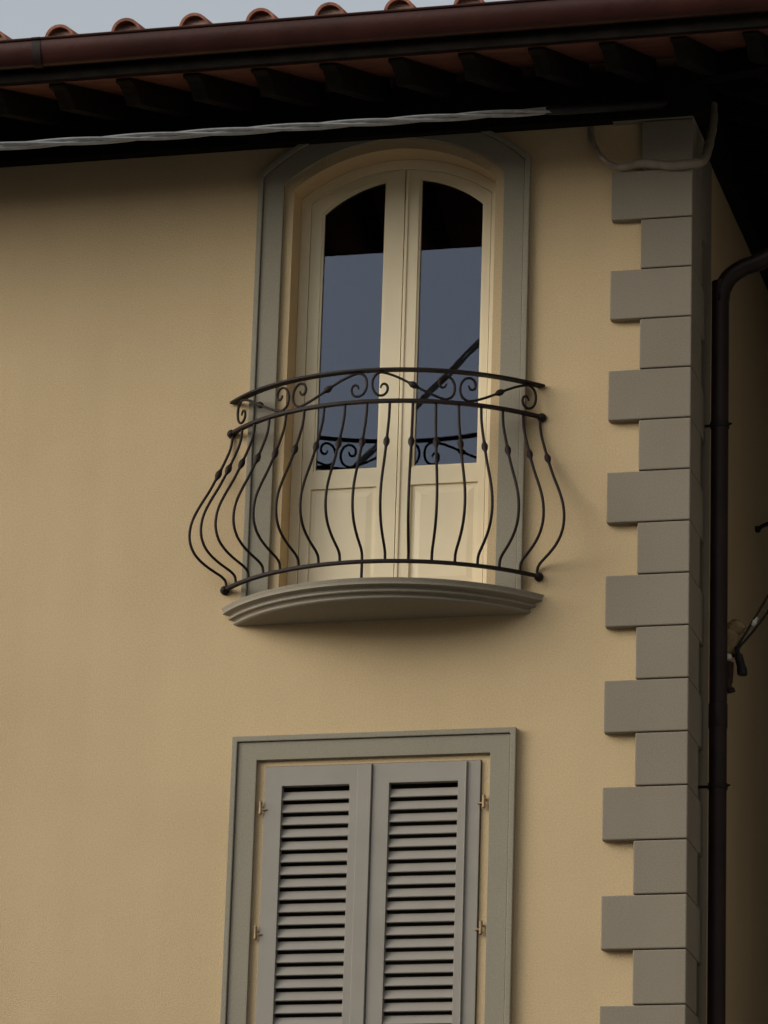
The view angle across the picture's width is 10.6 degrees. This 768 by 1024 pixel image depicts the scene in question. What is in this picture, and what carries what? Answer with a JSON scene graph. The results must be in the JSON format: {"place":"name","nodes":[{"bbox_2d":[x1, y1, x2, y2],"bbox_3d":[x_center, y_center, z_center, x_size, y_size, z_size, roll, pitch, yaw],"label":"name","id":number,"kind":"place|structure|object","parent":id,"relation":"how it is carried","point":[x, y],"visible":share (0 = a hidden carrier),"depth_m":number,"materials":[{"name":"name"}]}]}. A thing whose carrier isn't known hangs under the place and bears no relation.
{"place":"outdoors","nodes":[
{"label":"outdoors","id":0,"kind":"place"},
{"bbox_2d":[0,0,505,38],"label":"sky","id":1,"kind":"structure","parent":0,"point":[19,19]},
{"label":"pavement","id":2,"kind":"structure","parent":0,"visible":0},
{"bbox_2d":[0,0,767,1023],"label":"apartment building","id":3,"kind":"structure","parent":2,"relation":"on","point":[382,554],"depth_m":20.45,"materials":[{"name":"paint"}]},
{"bbox_2d":[0,98,667,149],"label":"overhead cable","id":4,"kind":"object","parent":3,"relation":"attached to","point":[610,106],"visible":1,"depth_m":19.72,"materials":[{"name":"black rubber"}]},
{"bbox_2d":[287,160,495,585],"bbox_3d":[0.063,-0.645,20.874,1.059,2.434,0.047,-3,-18,14],"label":"french door","id":5,"kind":"structure","parent":3,"relation":"in","point":[403,179],"depth_m":20.79,"materials":[{"name":"beige paint"}]},
{"bbox_2d":[589,101,717,170],"bbox_3d":[1.377,-1.909,20.751,0.662,0.473,0.286,4,-18,-7],"label":"cable sleeve","id":6,"kind":"object","parent":3,"relation":"attached to","point":[704,158],"visible":1,"depth_m":20.66,"materials":[{"name":"grey plastic"}]},
{"bbox_2d":[727,619,746,693],"bbox_3d":[1.731,0.732,20.669,0.193,0.392,0.139,-3,-18,14],"label":"cable anchor","id":7,"kind":"object","parent":3,"relation":"attached to","point":[736,628],"visible":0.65,"depth_m":20.62,"materials":[{"name":"black metal"}]},
{"bbox_2d":[737,594,767,648],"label":"service wire","id":8,"kind":"object","parent":7,"relation":"attached to","point":[752,623],"visible":1,"depth_m":20.63,"materials":[{"name":"black rubber"}]},
{"bbox_2d":[755,522,767,532],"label":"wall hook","id":9,"kind":"object","parent":3,"relation":"attached to","point":[760,527],"depth_m":22.15,"materials":[{"name":"metal"}]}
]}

